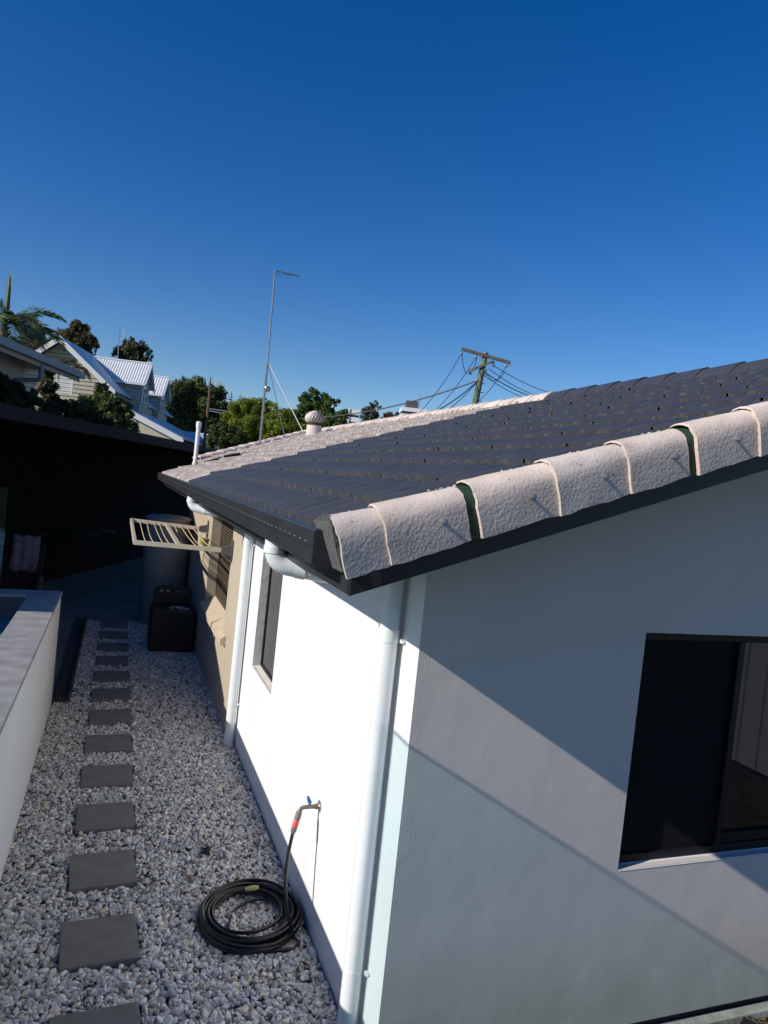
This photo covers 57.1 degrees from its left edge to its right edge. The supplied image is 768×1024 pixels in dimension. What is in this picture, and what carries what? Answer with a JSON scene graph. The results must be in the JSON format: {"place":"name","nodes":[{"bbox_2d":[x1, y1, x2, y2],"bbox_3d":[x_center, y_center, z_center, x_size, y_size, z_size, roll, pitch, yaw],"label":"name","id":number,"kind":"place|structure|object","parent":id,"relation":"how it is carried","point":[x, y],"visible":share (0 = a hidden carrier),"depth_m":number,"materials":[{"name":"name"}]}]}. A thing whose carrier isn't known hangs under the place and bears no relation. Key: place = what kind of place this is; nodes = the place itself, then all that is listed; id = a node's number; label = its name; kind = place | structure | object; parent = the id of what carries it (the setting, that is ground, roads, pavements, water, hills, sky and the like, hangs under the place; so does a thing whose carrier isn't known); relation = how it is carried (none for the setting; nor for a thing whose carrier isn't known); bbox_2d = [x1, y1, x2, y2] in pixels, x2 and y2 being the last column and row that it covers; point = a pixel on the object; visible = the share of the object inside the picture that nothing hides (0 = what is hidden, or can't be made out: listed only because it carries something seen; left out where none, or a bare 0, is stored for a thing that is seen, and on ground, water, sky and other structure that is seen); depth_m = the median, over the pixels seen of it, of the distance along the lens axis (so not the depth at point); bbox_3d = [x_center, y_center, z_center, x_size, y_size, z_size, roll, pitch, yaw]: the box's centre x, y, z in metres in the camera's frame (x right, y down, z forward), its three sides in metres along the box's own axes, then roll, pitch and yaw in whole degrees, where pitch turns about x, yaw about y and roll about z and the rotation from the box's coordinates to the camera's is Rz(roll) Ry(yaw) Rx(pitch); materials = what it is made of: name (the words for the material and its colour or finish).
{"place":"outdoors","nodes":[
{"label":"outdoors","id":0,"kind":"place"},
{"bbox_2d":[42,557,142,703],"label":"patio paving","id":1,"kind":"structure","parent":0,"point":[109,593],"depth_m":13.33,"materials":[{"name":"concrete"}]},
{"bbox_2d":[0,537,45,589],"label":"armchair","id":2,"kind":"object","parent":1,"relation":"on","point":[21,579],"visible":0.41,"depth_m":10.97,"materials":[{"name":"wicker"}]},
{"bbox_2d":[0,531,4,569],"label":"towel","id":3,"kind":"object","parent":2,"relation":"on","point":[2,536],"visible":0.96,"depth_m":10.76,"materials":[{"name":"blue fabric"}]},
{"bbox_2d":[8,534,40,571],"bbox_3d":[-5.620,0.635,11.043,0.420,0.550,0.418,5,2,-21],"label":"towel","id":4,"kind":"object","parent":2,"relation":"on","point":[25,553],"visible":1,"depth_m":10.94,"materials":[{"name":"fabric"}]},
{"bbox_2d":[0,421,207,581],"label":"timber fence","id":5,"kind":"object","parent":1,"relation":"on","point":[52,482],"visible":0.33,"depth_m":15.34,"materials":[{"name":"black wood"}]},
{"bbox_2d":[0,403,216,454],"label":"patio roof","id":6,"kind":"structure","parent":1,"relation":"on","point":[22,416],"depth_m":12.41,"materials":[{"name":"grey metal"}]},
{"bbox_2d":[137,514,191,623],"bbox_3d":[-3.675,0.939,11.811,0.737,1.800,0.737,5,2,-21],"label":"water tank","id":7,"kind":"object","parent":1,"relation":"on","point":[163,566],"visible":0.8,"depth_m":11.50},
{"bbox_2d":[0,619,337,1023],"bbox_3d":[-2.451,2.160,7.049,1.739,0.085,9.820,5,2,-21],"label":"gravel","id":8,"kind":"structure","parent":0,"point":[29,922],"depth_m":4.65,"materials":[{"name":"grey gravel"}]},
{"bbox_2d":[0,968,15,982],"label":"weed","id":9,"kind":"object","parent":8,"relation":"on","point":[6,975],"visible":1,"depth_m":3.53,"materials":[{"name":"green plant"}]},
{"bbox_2d":[52,616,86,704],"bbox_3d":[-4.152,1.895,9.427,0.165,0.165,4.080,5,2,-21],"label":"garden edging","id":10,"kind":"object","parent":8,"relation":"on","point":[63,690],"visible":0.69,"depth_m":8.74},
{"bbox_2d":[48,1001,140,1023],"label":"stepping stone","id":11,"kind":"object","parent":8,"relation":"on","point":[127,1013],"visible":1,"depth_m":3.33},
{"bbox_2d":[58,913,139,976],"bbox_3d":[-1.560,2.359,3.863,0.397,0.045,0.400,5,2,-24],"label":"stepping stone","id":12,"kind":"object","parent":8,"relation":"on","point":[98,944],"visible":0.87,"depth_m":3.83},
{"bbox_2d":[68,849,137,893],"bbox_3d":[-1.810,2.309,4.536,0.397,0.045,0.400,5,2,-24],"label":"stepping stone","id":13,"kind":"object","parent":8,"relation":"on","point":[100,871],"visible":0.97,"depth_m":4.50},
{"bbox_2d":[75,801,134,835],"bbox_3d":[-2.059,2.259,5.209,0.397,0.045,0.400,5,2,-22],"label":"stepping stone","id":14,"kind":"object","parent":8,"relation":"on","point":[97,818],"visible":1,"depth_m":5.17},
{"bbox_2d":[80,764,132,789],"bbox_3d":[-2.310,2.208,5.882,0.397,0.046,0.400,5,2,-21],"label":"stepping stone","id":15,"kind":"object","parent":8,"relation":"on","point":[103,776],"visible":0.94,"depth_m":5.84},
{"bbox_2d":[84,734,131,755],"bbox_3d":[-2.561,2.157,6.554,0.397,0.045,0.400,5,2,-22],"label":"stepping stone","id":16,"kind":"object","parent":8,"relation":"on","point":[108,743],"visible":0.94,"depth_m":6.51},
{"bbox_2d":[89,709,130,725],"bbox_3d":[-2.808,2.107,7.229,0.397,0.046,0.400,5,2,-22],"label":"stepping stone","id":17,"kind":"object","parent":8,"relation":"on","point":[109,717],"visible":0.97,"depth_m":7.18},
{"bbox_2d":[91,688,129,703],"bbox_3d":[-3.058,2.057,7.902,0.397,0.045,0.400,5,3,-21],"label":"stepping stone","id":18,"kind":"object","parent":8,"relation":"on","point":[107,694],"visible":1,"depth_m":7.87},
{"bbox_2d":[93,671,128,683],"bbox_3d":[-3.312,2.006,8.573,0.397,0.045,0.400,5,2,-22],"label":"stepping stone","id":19,"kind":"object","parent":8,"relation":"on","point":[108,676],"visible":1,"depth_m":8.52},
{"bbox_2d":[96,656,128,666],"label":"stepping stone","id":20,"kind":"object","parent":8,"relation":"on","point":[117,661],"visible":0.97,"depth_m":9.19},
{"bbox_2d":[97,643,127,652],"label":"stepping stone","id":21,"kind":"object","parent":8,"relation":"on","point":[113,647],"visible":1,"depth_m":9.85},
{"bbox_2d":[99,631,127,639],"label":"stepping stone","id":22,"kind":"object","parent":8,"relation":"on","point":[113,634],"visible":0.99,"depth_m":10.54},
{"bbox_2d":[100,621,127,628],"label":"stepping stone","id":23,"kind":"object","parent":8,"relation":"on","point":[116,624],"visible":1,"depth_m":11.20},
{"bbox_2d":[147,585,195,651],"bbox_3d":[-3.082,1.533,10.247,0.605,0.875,0.580,5,2,-21],"label":"appliance","id":24,"kind":"object","parent":8,"relation":"on","point":[170,629],"visible":1,"depth_m":10.03,"materials":[{"name":"black plastic"}]},
{"bbox_2d":[199,843,210,855],"bbox_3d":[-1.224,2.335,4.868,0.093,0.048,0.170,4,3,-46],"label":"withered leaf","id":25,"kind":"object","parent":8,"relation":"on","point":[208,849],"visible":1,"depth_m":4.87,"materials":[{"name":"brown plant"}]},
{"bbox_2d":[196,811,302,954],"bbox_3d":[-0.764,2.068,4.181,0.621,0.726,0.673,5,2,-21],"label":"garden hose","id":26,"kind":"object","parent":8,"relation":"on","point":[213,932],"visible":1,"depth_m":4.06,"materials":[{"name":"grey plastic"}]},
{"bbox_2d":[295,961,307,972],"bbox_3d":[-0.460,2.448,3.818,0.088,0.028,0.058,4,3,-43],"label":"dry leaf","id":27,"kind":"object","parent":8,"relation":"on","point":[304,963],"visible":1,"depth_m":3.82,"materials":[{"name":"brown plant"}]},
{"bbox_2d":[0,0,767,421],"label":"sky","id":28,"kind":"structure","parent":0,"point":[571,193],"materials":[{"name":"blue"}]},
{"bbox_2d":[460,347,510,403],"bbox_3d":[4.724,-4.921,35.007,2.505,6.205,0.493,6,2,-5],"label":"power pole","id":29,"kind":"object","parent":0,"point":[481,367],"visible":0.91,"depth_m":34.85,"materials":[{"name":"wood"}]},
{"bbox_2d":[301,381,475,418],"bbox_3d":[-0.790,-6.038,38.498,12.698,2.375,0.057,7,2,33],"label":"wire","id":30,"kind":"object","parent":29,"relation":"attached to","point":[400,404],"visible":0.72,"depth_m":37.34,"materials":[{"name":"black"}]},
{"bbox_2d":[420,355,460,411],"bbox_3d":[2.605,-5.968,32.502,0.036,3.870,5.561,7,2,22],"label":"wire","id":31,"kind":"object","parent":29,"relation":"attached to","point":[442,384],"visible":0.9,"depth_m":32.71,"materials":[{"name":"black"}]},
{"bbox_2d":[436,358,475,409],"bbox_3d":[3.133,-5.777,32.502,0.036,3.935,5.711,7,2,25],"label":"wire","id":32,"kind":"object","parent":29,"relation":"attached to","point":[456,386],"visible":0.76,"depth_m":33.03,"materials":[{"name":"black"}]},
{"bbox_2d":[438,382,476,409],"bbox_3d":[3.068,-5.221,32.502,0.047,2.630,5.829,7,2,29],"label":"wire","id":33,"kind":"object","parent":29,"relation":"attached to","point":[458,396],"visible":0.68,"depth_m":33.31,"materials":[{"name":"black"}]},
{"bbox_2d":[485,376,521,396],"bbox_3d":[7.661,-6.799,40.002,0.028,0.521,11.329,7,2,28],"label":"wire","id":34,"kind":"object","parent":29,"relation":"attached to","point":[502,387],"visible":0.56,"depth_m":37.58,"materials":[{"name":"black"}]},
{"bbox_2d":[485,372,528,395],"bbox_3d":[7.853,-6.950,40.002,0.041,0.526,11.515,7,2,29],"label":"wire","id":35,"kind":"object","parent":29,"relation":"attached to","point":[507,386],"visible":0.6,"depth_m":37.82,"materials":[{"name":"black"}]},
{"bbox_2d":[489,369,532,394],"bbox_3d":[8.201,-7.021,40.004,0.028,0.559,11.674,7,2,31],"label":"wire","id":36,"kind":"object","parent":29,"relation":"attached to","point":[510,383],"visible":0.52,"depth_m":37.59,"materials":[{"name":"black"}]},
{"bbox_2d":[495,366,546,391],"bbox_3d":[8.581,-7.260,40.002,0.028,0.517,11.814,7,2,32],"label":"wire","id":37,"kind":"object","parent":29,"relation":"attached to","point":[519,380],"visible":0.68,"depth_m":37.84,"materials":[{"name":"black"}]},
{"label":"ground","id":38,"kind":"structure","parent":0,"visible":0},
{"bbox_2d":[0,589,61,881],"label":"swimming pool","id":39,"kind":"structure","parent":38,"relation":"on","point":[29,622],"depth_m":5.22,"materials":[{"name":"grey concrete"}]},
{"bbox_2d":[9,331,52,349],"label":"broadleaf tree","id":40,"kind":"object","parent":38,"relation":"on","point":[49,339],"visible":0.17,"depth_m":51.50,"materials":[{"name":"green plant"}]},
{"bbox_2d":[0,335,85,383],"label":"grey house","id":41,"kind":"structure","parent":38,"relation":"on","point":[17,359],"depth_m":17.30,"materials":[{"name":"white"}]},
{"bbox_2d":[25,355,91,406],"bbox_3d":[-12.706,-2.711,27.105,2.401,6.308,2.432,5,2,-21],"label":"palm tree","id":42,"kind":"object","parent":38,"relation":"on","point":[73,363],"visible":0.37,"depth_m":26.92,"materials":[{"name":"green plant"}]},
{"bbox_2d":[56,319,99,355],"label":"broadleaf tree","id":43,"kind":"object","parent":38,"relation":"on","point":[78,333],"visible":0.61,"depth_m":55.55,"materials":[{"name":"green plant"}]},
{"bbox_2d":[111,336,153,361],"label":"broadleaf tree","id":44,"kind":"object","parent":38,"relation":"on","point":[131,349],"visible":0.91,"depth_m":57.72,"materials":[{"name":"green plant"}]},
{"bbox_2d":[165,375,229,441],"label":"broadleaf tree","id":45,"kind":"object","parent":38,"relation":"on","point":[186,407],"visible":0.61,"depth_m":61.17,"materials":[{"name":"green plant"}]},
{"bbox_2d":[202,377,211,447],"bbox_3d":[-10.100,-4.878,40.033,0.210,5.602,0.278,6,2,-6],"label":"timber pole","id":46,"kind":"object","parent":38,"relation":"on","point":[207,414],"visible":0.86,"depth_m":39.96,"materials":[{"name":"wood"}]},
{"bbox_2d":[205,420,247,449],"bbox_3d":[-8.220,-2.028,36.022,2.108,5.285,1.312,6,2,11],"label":"bush","id":47,"kind":"object","parent":38,"relation":"on","point":[222,435],"visible":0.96,"depth_m":35.70,"materials":[{"name":"green plant"}]},
{"bbox_2d":[219,396,306,444],"bbox_3d":[-6.840,-2.967,40.019,5.573,7.172,2.219,6,2,-1],"label":"bamboo clump","id":48,"kind":"object","parent":38,"relation":"on","point":[244,414],"visible":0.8,"depth_m":39.52,"materials":[{"name":"green plant"}]},
{"bbox_2d":[292,386,349,427],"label":"broadleaf tree","id":49,"kind":"object","parent":38,"relation":"on","point":[322,404],"visible":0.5,"depth_m":43.68,"materials":[{"name":"green plant"}]},
{"bbox_2d":[347,408,359,422],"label":"apartment building","id":50,"kind":"structure","parent":38,"relation":"on","point":[353,418],"depth_m":150.10,"materials":[{"name":"white glass"}]},
{"bbox_2d":[359,400,381,421],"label":"tree","id":51,"kind":"object","parent":38,"relation":"on","point":[371,415],"visible":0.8,"depth_m":59.78,"materials":[{"name":"green plant"}]},
{"bbox_2d":[380,411,398,418],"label":"bush","id":52,"kind":"object","parent":38,"relation":"on","point":[389,414],"visible":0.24,"depth_m":54.92,"materials":[{"name":"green plant"}]},
{"bbox_2d":[399,396,426,415],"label":"house","id":53,"kind":"structure","parent":38,"relation":"on","point":[410,408],"depth_m":200.24,"materials":[{"name":"white"}]},
{"bbox_2d":[158,358,767,1023],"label":"house","id":54,"kind":"structure","parent":38,"relation":"on","point":[486,682],"depth_m":3.45,"materials":[{"name":"grey paint"}]},
{"bbox_2d":[130,518,233,561],"bbox_3d":[-2.566,0.282,8.674,1.032,0.268,2.571,5,2,-21],"label":"clothes airer","id":55,"kind":"object","parent":54,"relation":"attached to","point":[227,550],"visible":0.97,"depth_m":7.91,"materials":[{"name":"grey metal"}]},
{"bbox_2d":[158,535,164,541],"bbox_3d":[-3.608,0.453,11.379,0.077,0.149,0.150,8,3,39],"label":"blue cloth peg bag","id":56,"kind":"object","parent":55,"relation":"hanging from","point":[162,537],"visible":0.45,"depth_m":11.38,"materials":[{"name":"blue fabric"}]},
{"bbox_2d":[200,532,209,546],"bbox_3d":[-2.374,0.362,9.342,0.131,0.196,0.122,5,2,-21],"label":"peg basket","id":57,"kind":"object","parent":55,"relation":"hanging from","point":[206,540],"visible":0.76,"depth_m":9.31,"materials":[{"name":"yellow plastic"}]},
{"bbox_2d":[192,421,201,464],"bbox_3d":[-3.282,-1.134,12.358,0.099,0.905,0.099,5,2,-21],"label":"vent pipe","id":58,"kind":"object","parent":54,"relation":"on","point":[197,438],"visible":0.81,"depth_m":12.33,"materials":[{"name":"white paint"}]},
{"bbox_2d":[199,520,233,644],"bbox_3d":[-1.963,0.716,8.602,0.225,1.320,2.100,5,2,-21],"label":"window","id":59,"kind":"structure","parent":54,"relation":"in","point":[213,609],"depth_m":8.97,"materials":[{"name":"beige glass"}]},
{"bbox_2d":[252,567,282,693],"bbox_3d":[-0.937,0.835,6.003,0.109,1.201,0.846,5,2,-21],"label":"window","id":60,"kind":"structure","parent":54,"relation":"in","point":[266,666],"depth_m":6.19,"materials":[{"name":"black"}]},
{"bbox_2d":[259,270,302,444],"bbox_3d":[-2.163,-3.447,16.062,1.006,3.979,0.402,7,2,15],"label":"antenna mast","id":61,"kind":"object","parent":54,"relation":"on","point":[267,388],"visible":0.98,"depth_m":16.02,"materials":[{"name":"white metal"}]},
{"bbox_2d":[298,796,320,811],"bbox_3d":[-0.442,1.714,4.140,0.139,0.100,0.069,5,2,-21],"label":"garden tap","id":62,"kind":"object","parent":54,"relation":"attached to","point":[312,806],"visible":1,"depth_m":4.13,"materials":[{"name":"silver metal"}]},
{"bbox_2d":[305,411,324,434],"bbox_3d":[-1.516,-1.922,15.395,0.449,0.570,0.449,5,2,-21],"label":"roof ventilator","id":63,"kind":"object","parent":54,"relation":"on","point":[315,420],"visible":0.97,"depth_m":15.25,"materials":[{"name":"grey metal"}]},
{"bbox_2d":[618,633,767,870],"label":"window","id":64,"kind":"structure","parent":54,"relation":"in","point":[698,781],"depth_m":3.73,"materials":[{"name":"black glass"}]},
{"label":"garden terrace","id":65,"kind":"structure","parent":0,"visible":0},
{"bbox_2d":[3,398,41,409],"bbox_3d":[-7.449,-1.922,13.581,1.674,0.552,1.643,5,2,-21],"label":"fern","id":66,"kind":"object","parent":65,"relation":"on","point":[16,401],"visible":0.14,"depth_m":13.36,"materials":[{"name":"green plant"}]},
{"bbox_2d":[0,372,53,410],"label":"shrub","id":67,"kind":"object","parent":65,"relation":"on","point":[11,389],"visible":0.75,"depth_m":14.42,"materials":[{"name":"green plant"}]},
{"bbox_2d":[0,268,66,352],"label":"palm tree","id":68,"kind":"object","parent":65,"relation":"on","point":[17,322],"visible":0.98,"depth_m":21.90,"materials":[{"name":"green plant"}]},
{"bbox_2d":[37,371,60,409],"bbox_3d":[-11.392,-4.105,24.001,0.845,1.523,0.635,6,2,1],"label":"shrub","id":69,"kind":"object","parent":65,"relation":"on","point":[48,388],"visible":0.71,"depth_m":23.88,"materials":[{"name":"green plant"}]},
{"bbox_2d":[40,410,63,415],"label":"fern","id":70,"kind":"object","parent":65,"relation":"on","point":[55,412],"visible":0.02,"depth_m":14.86,"materials":[{"name":"green plant"}]},
{"bbox_2d":[42,398,114,426],"bbox_3d":[-7.397,-2.325,16.956,1.864,0.776,0.653,6,2,-2],"label":"shrub","id":71,"kind":"object","parent":65,"relation":"on","point":[73,409],"visible":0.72,"depth_m":16.88,"materials":[{"name":"green plant"}]},
{"bbox_2d":[69,529,144,552],"bbox_3d":[-5.821,0.673,15.377,2.265,0.475,2.177,5,2,-21],"label":"fern","id":72,"kind":"object","parent":65,"relation":"on","point":[117,544],"visible":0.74,"depth_m":15.29,"materials":[{"name":"green plant"}]},
{"bbox_2d":[77,381,139,432],"bbox_3d":[-9.729,-3.613,25.032,2.633,2.030,0.994,6,2,-1],"label":"frangipani","id":73,"kind":"object","parent":65,"relation":"on","point":[114,407],"visible":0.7,"depth_m":24.82,"materials":[{"name":"green plant"}]},
{"bbox_2d":[24,335,202,445],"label":"white house","id":74,"kind":"structure","parent":65,"relation":"on","point":[142,388],"depth_m":37.27,"materials":[{"name":"metal"}]},
{"bbox_2d":[117,328,125,358],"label":"antenna","id":75,"kind":"object","parent":74,"relation":"on","point":[118,341],"visible":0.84,"depth_m":45.98,"materials":[{"name":"silver metal"}]},
{"bbox_2d":[141,385,147,404],"bbox_3d":[-13.044,-6.347,38.398,0.070,0.950,1.200,6,2,-7],"label":"window","id":76,"kind":"structure","parent":74,"relation":"in","point":[144,392],"depth_m":38.35,"materials":[{"name":"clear glass"}]},
{"bbox_2d":[159,396,164,412],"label":"window","id":77,"kind":"structure","parent":74,"relation":"in","point":[162,401],"depth_m":44.54,"materials":[{"name":"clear glass"}]},
{"bbox_2d":[183,431,217,449],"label":"shed","id":78,"kind":"structure","parent":65,"relation":"on","point":[192,435],"depth_m":42.63,"materials":[{"name":"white metal"}]},
{"label":"garden soil","id":79,"kind":"structure","parent":0,"visible":0},
{"bbox_2d":[728,1015,767,1023],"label":"leaf litter","id":80,"kind":"object","parent":79,"relation":"on","point":[761,1019],"visible":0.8,"depth_m":3.85,"materials":[{"name":"brown plant"}]},
{"bbox_2d":[740,1017,752,1023],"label":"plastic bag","id":81,"kind":"object","parent":80,"relation":"on","point":[745,1020],"visible":1,"depth_m":3.76,"materials":[{"name":"black"}]}
]}

